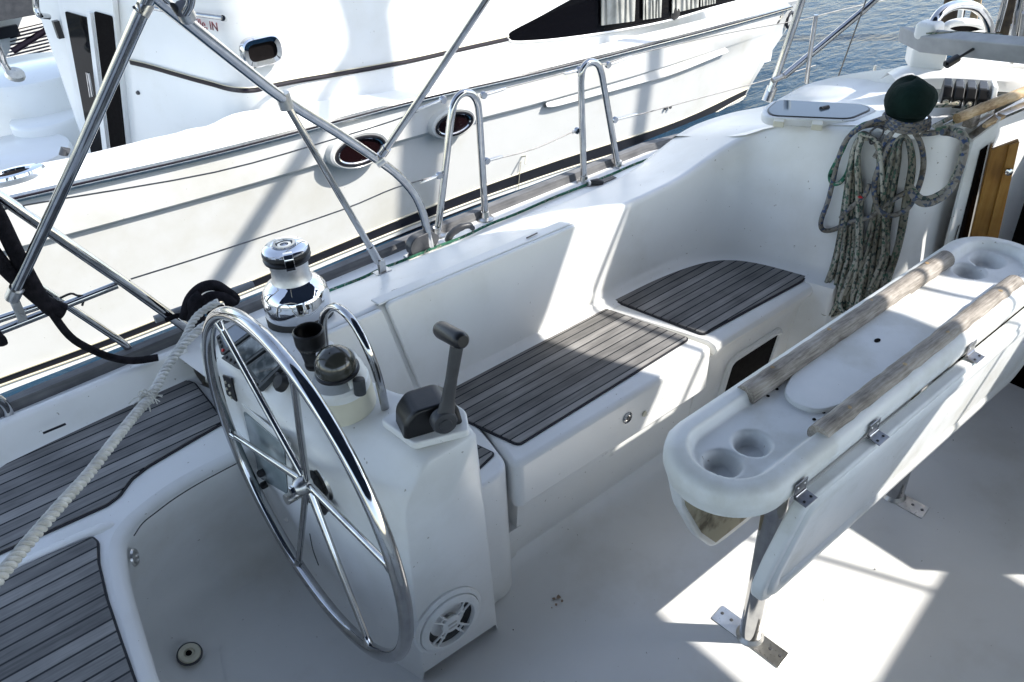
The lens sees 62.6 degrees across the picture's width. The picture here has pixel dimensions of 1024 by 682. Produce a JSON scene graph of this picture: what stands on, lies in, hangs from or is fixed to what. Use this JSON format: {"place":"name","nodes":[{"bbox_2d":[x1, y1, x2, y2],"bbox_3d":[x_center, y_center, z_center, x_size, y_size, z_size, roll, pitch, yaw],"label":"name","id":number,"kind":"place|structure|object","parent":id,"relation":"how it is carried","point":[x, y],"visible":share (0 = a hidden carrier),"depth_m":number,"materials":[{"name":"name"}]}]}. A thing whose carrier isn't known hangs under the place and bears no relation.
{"place":"outdoors","nodes":[
{"label":"outdoors","id":0,"kind":"place"},
{"bbox_2d":[0,0,1001,397],"bbox_3d":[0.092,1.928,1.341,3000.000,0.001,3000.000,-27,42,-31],"label":"water","id":1,"kind":"structure","parent":0,"point":[876,38],"depth_m":7.79,"materials":[{"name":"blue liquid"}]},
{"bbox_2d":[0,0,51,57],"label":"dock shed","id":2,"kind":"structure","parent":1,"relation":"on","point":[20,21],"depth_m":8.07,"materials":[{"name":"white"}]},
{"bbox_2d":[0,24,20,38],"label":"window","id":3,"kind":"structure","parent":2,"relation":"in","point":[9,31],"depth_m":7.99,"materials":[{"name":"black glass"}]},
{"bbox_2d":[11,28,45,53],"bbox_3d":[-4.433,-2.784,7.765,0.400,0.195,0.060,-27,42,-31],"label":"dock brace pole","id":4,"kind":"object","parent":2,"relation":"attached to","point":[28,41],"visible":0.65,"depth_m":7.74,"materials":[{"name":"black"}]},
{"bbox_2d":[0,0,796,393],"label":"motor yacht","id":5,"kind":"object","parent":1,"relation":"on","point":[184,104],"visible":0.78,"depth_m":4.54,"materials":[{"name":"white plastic"}]},
{"bbox_2d":[58,0,130,153],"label":"sliding door","id":6,"kind":"structure","parent":5,"relation":"in","point":[91,28],"depth_m":4.55,"materials":[{"name":"white glass"}]},
{"bbox_2d":[0,57,1023,681],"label":"sailboat","id":7,"kind":"object","parent":1,"relation":"on","point":[620,325],"visible":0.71,"depth_m":2.11,"materials":[{"name":"white plastic"}]},
{"bbox_2d":[0,190,187,417],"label":"stern rail","id":8,"kind":"object","parent":7,"relation":"attached to","point":[29,217],"visible":0.73,"depth_m":2.02,"materials":[{"name":"silver metal"}]},
{"bbox_2d":[0,202,158,363],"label":"covered dock line","id":9,"kind":"object","parent":8,"relation":"hanging from","point":[39,297],"visible":0.94,"depth_m":1.92,"materials":[{"name":"black fabric"}]},
{"bbox_2d":[164,280,239,328],"bbox_3d":[-0.804,-0.090,2.197,0.198,0.122,0.077,-22,39,-25],"label":"rope bundle","id":10,"kind":"object","parent":8,"relation":"attached to","point":[194,301],"visible":0.74,"depth_m":2.18,"materials":[{"name":"black fabric"}]},
{"bbox_2d":[0,321,203,585],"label":"laid rope","id":11,"kind":"object","parent":7,"relation":"on","point":[23,546],"visible":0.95,"depth_m":1.55,"materials":[{"name":"white fabric"}]},
{"bbox_2d":[166,299,219,358],"bbox_3d":[-0.791,-0.028,2.066,0.046,0.045,0.236,7,36,13],"label":"laid rope","id":12,"kind":"object","parent":7,"relation":"on","point":[199,313],"visible":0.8,"depth_m":2.10,"materials":[{"name":"white fabric"}]},
{"bbox_2d":[153,281,254,322],"bbox_3d":[-0.837,-0.109,2.297,0.280,0.028,0.021,-27,42,-31],"label":"padded bar","id":13,"kind":"object","parent":7,"relation":"on","point":[240,288],"visible":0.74,"depth_m":2.34,"materials":[{"name":"plastic"}]},
{"bbox_2d":[223,375,237,401],"bbox_3d":[-0.657,0.106,1.952,0.008,0.087,0.070,-27,42,-31],"label":"switch panel","id":14,"kind":"object","parent":7,"relation":"attached to","point":[229,387],"visible":1,"depth_m":1.95,"materials":[{"name":"black plastic"}]},
{"bbox_2d":[216,324,250,354],"bbox_3d":[-0.636,-0.004,1.938,0.118,0.071,0.058,2,35,7],"label":"instrument display","id":15,"kind":"object","parent":7,"relation":"on","point":[238,334],"visible":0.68,"depth_m":1.93,"materials":[{"name":"grey plastic"}]},
{"bbox_2d":[222,336,266,369],"bbox_3d":[-0.597,0.029,1.891,0.144,0.078,0.060,0,35,5],"label":"instrument display","id":16,"kind":"object","parent":7,"relation":"attached to","point":[250,349],"visible":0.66,"depth_m":1.88,"materials":[{"name":"grey glass"}]},
{"bbox_2d":[4,0,489,322],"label":"bimini support","id":17,"kind":"object","parent":7,"relation":"attached to","point":[182,14],"visible":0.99,"depth_m":1.81,"materials":[{"name":"silver metal"}]},
{"bbox_2d":[257,469,265,476],"bbox_3d":[-0.599,0.315,2.005,0.016,0.018,0.018,-27,42,-31],"label":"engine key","id":18,"kind":"object","parent":7,"relation":"attached to","point":[260,472],"visible":1,"depth_m":2.00,"materials":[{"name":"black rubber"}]},
{"bbox_2d":[260,481,267,488],"bbox_3d":[-0.601,0.349,2.035,0.016,0.018,0.018,-27,42,-31],"label":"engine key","id":19,"kind":"object","parent":7,"relation":"attached to","point":[263,484],"visible":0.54,"depth_m":2.03,"materials":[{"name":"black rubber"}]},
{"bbox_2d":[247,352,282,391],"bbox_3d":[-0.540,0.061,1.837,0.073,0.074,0.120,-27,42,-31],"label":"instrument display","id":20,"kind":"object","parent":7,"relation":"on","point":[264,368],"visible":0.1,"depth_m":1.82,"materials":[{"name":"grey glass"}]},
{"bbox_2d":[241,404,292,494],"bbox_3d":[-0.556,0.283,1.941,0.007,0.330,0.311,-27,42,-31],"label":"instrument pocket","id":21,"kind":"object","parent":7,"relation":"attached to","point":[261,434],"visible":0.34,"depth_m":1.91,"materials":[{"name":"clear plastic"}]},
{"bbox_2d":[273,371,288,391],"bbox_3d":[-0.497,0.086,1.797,0.036,0.036,0.054,-27,42,-31],"label":"socket cap","id":22,"kind":"object","parent":7,"relation":"attached to","point":[280,382],"visible":0.97,"depth_m":1.78,"materials":[{"name":"black plastic"}]},
{"bbox_2d":[261,236,333,332],"bbox_3d":[-0.496,-0.127,1.911,0.154,0.214,0.154,-27,42,-31],"label":"sheet winch","id":23,"kind":"object","parent":7,"relation":"on","point":[295,292],"visible":0.93,"depth_m":1.87,"materials":[{"name":"silver metal"}]},
{"bbox_2d":[202,306,413,662],"bbox_3d":[-0.422,0.290,1.680,0.046,0.777,0.777,-27,42,-31],"label":"steering wheel","id":24,"kind":"object","parent":7,"relation":"attached to","point":[305,487],"visible":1,"depth_m":1.64,"materials":[{"name":"silver metal"}]},
{"bbox_2d":[283,470,332,504],"bbox_3d":[-0.441,0.316,1.786,0.092,0.104,0.104,-27,42,-31],"label":"wheel brake","id":25,"kind":"object","parent":7,"relation":"attached to","point":[320,482],"visible":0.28,"depth_m":1.77,"materials":[{"name":"silver metal"}]},
{"bbox_2d":[292,322,325,371],"bbox_3d":[-0.421,0.015,1.770,0.066,0.094,0.066,-27,42,-31],"label":"bottle holder","id":26,"kind":"object","parent":7,"relation":"on","point":[309,338],"visible":0.84,"depth_m":1.75,"materials":[{"name":"black plastic"}]},
{"bbox_2d":[319,499,329,514],"bbox_3d":[-0.398,0.351,1.774,0.034,0.034,0.034,-16,37,-18],"label":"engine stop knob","id":27,"kind":"object","parent":7,"relation":"attached to","point":[325,511],"visible":0.14,"depth_m":1.76,"materials":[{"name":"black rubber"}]},
{"bbox_2d":[311,344,375,426],"bbox_3d":[-0.350,0.088,1.756,0.135,0.207,0.142,-27,42,-31],"label":"compass binnacle","id":28,"kind":"object","parent":7,"relation":"on","point":[341,380],"visible":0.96,"depth_m":1.71,"materials":[{"name":"beige plastic"}]},
{"bbox_2d":[318,302,388,410],"bbox_3d":[-0.348,0.037,1.784,0.233,0.266,0.040,25,43,34],"label":"guard rail","id":29,"kind":"object","parent":7,"relation":"attached to","point":[346,314],"visible":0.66,"depth_m":1.70,"materials":[{"name":"silver metal"}]},
{"bbox_2d":[403,230,441,260],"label":"lead block","id":30,"kind":"structure","parent":7,"relation":"on","point":[417,242],"depth_m":2.58,"materials":[{"name":"metal"}]},
{"bbox_2d":[396,321,468,438],"bbox_3d":[-0.156,0.072,1.607,0.139,0.235,0.115,-15,37,-17],"label":"throttle lever","id":31,"kind":"object","parent":7,"relation":"on","point":[425,410],"visible":1,"depth_m":1.62,"materials":[{"name":"black plastic"}]},
{"bbox_2d":[413,586,480,653],"bbox_3d":[-0.141,0.629,1.891,0.180,0.180,0.030,-25,41,-29],"label":"speaker","id":32,"kind":"object","parent":7,"relation":"attached to","point":[455,628],"visible":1,"depth_m":1.87},
{"bbox_2d":[445,222,474,241],"bbox_3d":[-0.163,-0.345,2.656,0.104,0.058,0.033,-16,37,-18],"label":"deck cleat","id":33,"kind":"object","parent":7,"relation":"on","point":[454,231],"visible":1,"depth_m":2.64,"materials":[{"name":"silver metal"}]},
{"bbox_2d":[433,89,493,238],"bbox_3d":[-0.173,-0.553,2.623,0.242,0.444,0.060,-22,39,-26],"label":"stanchion","id":34,"kind":"object","parent":7,"relation":"on","point":[486,216],"visible":0.96,"depth_m":2.63,"materials":[{"name":"silver metal"}]},
{"bbox_2d":[329,158,647,291],"bbox_3d":[-0.024,-0.402,2.766,1.464,0.009,0.020,-27,42,-31],"label":"deck line","id":35,"kind":"object","parent":7,"relation":"on","point":[462,236],"visible":0.82,"depth_m":2.70,"materials":[{"name":"green fabric"}]},
{"bbox_2d":[584,178,603,186],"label":"cam block","id":36,"kind":"structure","parent":7,"relation":"attached to","point":[595,181],"depth_m":2.95,"materials":[{"name":"black plastic"}]},
{"bbox_2d":[576,58,624,184],"bbox_3d":[0.310,-0.772,2.925,0.240,0.419,0.080,-27,42,-31],"label":"stanchion","id":37,"kind":"object","parent":7,"relation":"on","point":[597,64],"visible":0.96,"depth_m":2.91,"materials":[{"name":"silver metal"}]},
{"bbox_2d":[4,0,884,209],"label":"lifeline","id":38,"kind":"object","parent":37,"relation":"attached to","point":[484,94],"visible":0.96,"depth_m":2.48,"materials":[{"name":"metal"}]},
{"bbox_2d":[131,65,815,279],"bbox_3d":[0.154,-0.673,2.862,2.874,0.104,0.056,-26,41,-30],"label":"lifeline","id":39,"kind":"object","parent":37,"relation":"attached to","point":[438,175],"visible":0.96,"depth_m":2.59,"materials":[{"name":"metal"}]},
{"bbox_2d":[598,174,615,184],"bbox_3d":[0.325,-0.573,2.988,0.090,0.002,0.040,-27,42,-31],"label":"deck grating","id":40,"kind":"object","parent":7,"relation":"on","point":[608,178],"visible":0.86,"depth_m":2.99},
{"bbox_2d":[761,100,874,130],"bbox_3d":[0.896,-0.661,2.461,0.320,0.037,0.187,7,36,14],"label":"deck hatch","id":41,"kind":"object","parent":7,"relation":"on","point":[817,116],"visible":0.94,"depth_m":2.45,"materials":[{"name":"white plastic"}]},
{"bbox_2d":[762,0,878,102],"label":"dodger support","id":42,"kind":"object","parent":7,"relation":"attached to","point":[770,90],"visible":0.97,"depth_m":2.98,"materials":[{"name":"silver metal"}]},
{"bbox_2d":[804,14,817,83],"bbox_3d":[1.058,-1.030,2.975,0.025,0.240,0.016,-27,42,-31],"label":"stanchion","id":43,"kind":"object","parent":42,"relation":"attached to","point":[811,46],"visible":1,"depth_m":2.96,"materials":[{"name":"silver metal"}]},
{"bbox_2d":[663,236,1023,667],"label":"cockpit table","id":44,"kind":"object","parent":7,"relation":"on","point":[766,442],"visible":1,"depth_m":1.71,"materials":[{"name":"white plastic"}]},
{"bbox_2d":[828,121,866,185],"bbox_3d":[0.956,-0.531,2.368,0.102,0.199,0.035,-1,35,3],"label":"green rope","id":45,"kind":"object","parent":7,"relation":"hanging from","point":[840,181],"visible":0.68,"depth_m":2.40,"materials":[{"name":"fabric"}]},
{"bbox_2d":[838,0,866,75],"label":"shroud wire","id":46,"kind":"object","parent":7,"relation":"attached to","point":[852,37],"visible":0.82,"depth_m":2.96,"materials":[{"name":"grey metal"}]},
{"bbox_2d":[822,131,890,317],"bbox_3d":[0.996,-0.309,2.407,0.134,0.550,0.184,-27,42,-31],"label":"rope coil","id":47,"kind":"object","parent":7,"relation":"hanging from","point":[849,266],"visible":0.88,"depth_m":2.41,"materials":[{"name":"grey fabric"}]},
{"bbox_2d":[868,125,884,144],"bbox_3d":[0.989,-0.560,2.288,0.040,0.055,0.012,18,40,27],"label":"lashing","id":48,"kind":"object","parent":47,"relation":"attached to","point":[880,136],"visible":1,"depth_m":2.28,"materials":[{"name":"black fabric"}]},
{"bbox_2d":[879,74,937,138],"bbox_3d":[1.069,-0.639,2.268,0.131,0.147,0.131,-27,42,-31],"label":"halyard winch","id":49,"kind":"object","parent":7,"relation":"on","point":[911,98],"visible":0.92,"depth_m":2.22,"materials":[{"name":"green fabric"}]},
{"bbox_2d":[818,115,926,232],"bbox_3d":[1.008,-0.448,2.344,0.246,0.354,0.076,18,40,27],"label":"looped rope","id":50,"kind":"object","parent":49,"relation":"hanging from","point":[872,186],"visible":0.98,"depth_m":2.34,"materials":[{"name":"grey fabric"}]},
{"bbox_2d":[862,134,915,293],"bbox_3d":[1.064,-0.348,2.358,0.090,0.459,0.117,8,36,14],"label":"rope coil","id":51,"kind":"object","parent":49,"relation":"hanging from","point":[892,166],"visible":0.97,"depth_m":2.34,"materials":[{"name":"grey fabric"}]},
{"bbox_2d":[859,121,939,136],"bbox_3d":[1.055,-0.575,2.279,0.216,0.036,0.042,10,37,18],"label":"cross rope","id":52,"kind":"object","parent":49,"relation":"attached to","point":[926,133],"visible":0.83,"depth_m":2.25,"materials":[{"name":"grey fabric"}]},
{"bbox_2d":[882,112,931,126],"bbox_3d":[1.073,-0.608,2.286,0.125,0.017,0.125,-27,42,-31],"label":"rope turn","id":53,"kind":"object","parent":49,"relation":"attached to","point":[904,124],"visible":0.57,"depth_m":2.25,"materials":[{"name":"grey fabric"}]},
{"bbox_2d":[884,124,931,134],"bbox_3d":[1.073,-0.594,2.297,0.133,0.017,0.133,-27,42,-31],"label":"rope turn","id":54,"kind":"object","parent":49,"relation":"attached to","point":[892,129],"visible":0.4,"depth_m":2.25,"materials":[{"name":"grey fabric"}]},
{"bbox_2d":[885,120,931,130],"bbox_3d":[1.073,-0.601,2.292,0.129,0.017,0.129,-27,42,-31],"label":"rope turn","id":55,"kind":"object","parent":49,"relation":"attached to","point":[906,128],"visible":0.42,"depth_m":2.25,"materials":[{"name":"grey fabric"}]},
{"bbox_2d":[907,124,968,206],"bbox_3d":[1.115,-0.458,2.194,0.175,0.174,0.122,-27,42,-31],"label":"rope bight","id":56,"kind":"object","parent":7,"relation":"hanging from","point":[948,189],"visible":1,"depth_m":2.18,"materials":[{"name":"grey fabric"}]},
{"bbox_2d":[934,101,958,107],"bbox_3d":[1.221,-0.677,2.371,0.184,0.025,0.092,-17,37,-19],"label":"halyard tail","id":57,"kind":"object","parent":7,"relation":"on","point":[946,105],"visible":0.36,"depth_m":2.34},
{"bbox_2d":[945,120,956,125],"bbox_3d":[1.247,-0.630,2.301,0.050,0.025,0.331,25,43,34],"label":"halyard tail","id":58,"kind":"object","parent":7,"relation":"on","point":[952,122],"visible":0.16,"depth_m":2.24},
{"bbox_2d":[932,102,971,127],"bbox_3d":[1.230,-0.640,2.317,0.046,0.025,0.306,23,42,32],"label":"halyard tail","id":59,"kind":"object","parent":7,"relation":"on","point":[950,117],"visible":0.56,"depth_m":2.27},
{"bbox_2d":[914,0,994,38],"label":"dorade guard","id":60,"kind":"object","parent":7,"relation":"on","point":[935,23],"visible":0.83,"depth_m":2.50,"materials":[{"name":"silver metal"}]},
{"bbox_2d":[957,10,963,17],"bbox_3d":[1.495,-1.112,2.799,0.038,0.092,0.017,-27,42,-31],"label":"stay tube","id":61,"kind":"object","parent":7,"relation":"attached to","point":[960,14],"depth_m":2.81,"materials":[{"name":"white metal"}]},
{"bbox_2d":[898,27,1023,69],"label":"mainsheet traveller","id":62,"kind":"object","parent":7,"relation":"on","point":[932,50],"visible":0.99,"depth_m":2.30,"materials":[{"name":"grey metal"}]},
{"bbox_2d":[994,0,1023,36],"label":"rigging cluster","id":63,"kind":"object","parent":62,"relation":"attached to","point":[1017,27],"visible":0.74,"depth_m":2.24,"materials":[{"name":"silver metal"}]},
{"bbox_2d":[939,78,997,112],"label":"rope clutches","id":64,"kind":"object","parent":7,"relation":"on","point":[971,91],"visible":0.86,"depth_m":2.33,"materials":[{"name":"black plastic"}]},
{"bbox_2d":[944,114,1000,245],"bbox_3d":[1.285,-0.402,2.369,0.092,0.472,0.038,-6,35,-4],"label":"door frame","id":65,"kind":"structure","parent":7,"relation":"attached to","point":[981,139],"depth_m":2.33,"materials":[{"name":"white plastic"}]},
{"bbox_2d":[953,87,1023,128],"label":"handrail","id":66,"kind":"object","parent":7,"relation":"on","point":[969,117],"visible":1,"depth_m":2.25,"materials":[{"name":"brown wood"}]},
{"bbox_2d":[970,139,1018,237],"bbox_3d":[1.332,-0.354,2.338,0.091,0.424,0.033,6,36,12],"label":"varnished panel","id":67,"kind":"object","parent":7,"relation":"attached to","point":[989,212],"visible":0.59,"depth_m":2.30,"materials":[{"name":"brown wood"}]},
{"bbox_2d":[997,102,1023,117],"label":"hatch track","id":68,"kind":"structure","parent":7,"relation":"attached to","point":[1013,110],"depth_m":2.26,"materials":[{"name":"silver metal"}]},
{"bbox_2d":[982,114,1004,127],"bbox_3d":[1.285,-0.588,2.239,0.096,0.020,0.020,-23,40,-26],"label":"teak slide","id":69,"kind":"object","parent":68,"relation":"attached to","point":[990,122],"visible":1,"depth_m":2.23,"materials":[{"name":"beige wood"}]},
{"bbox_2d":[941,0,965,22],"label":"piling","id":70,"kind":"object","parent":1,"relation":"in","point":[949,16],"depth_m":7.79,"materials":[{"name":"brown wood"}]},
{"bbox_2d":[970,0,981,18],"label":"wooden post","id":71,"kind":"object","parent":1,"relation":"in","point":[973,15],"depth_m":7.91,"materials":[{"name":"brown wood"}]},
{"bbox_2d":[995,0,1015,34],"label":"piling","id":72,"kind":"object","parent":1,"relation":"in","point":[1007,21],"depth_m":7.74,"materials":[{"name":"brown wood"}]}
]}

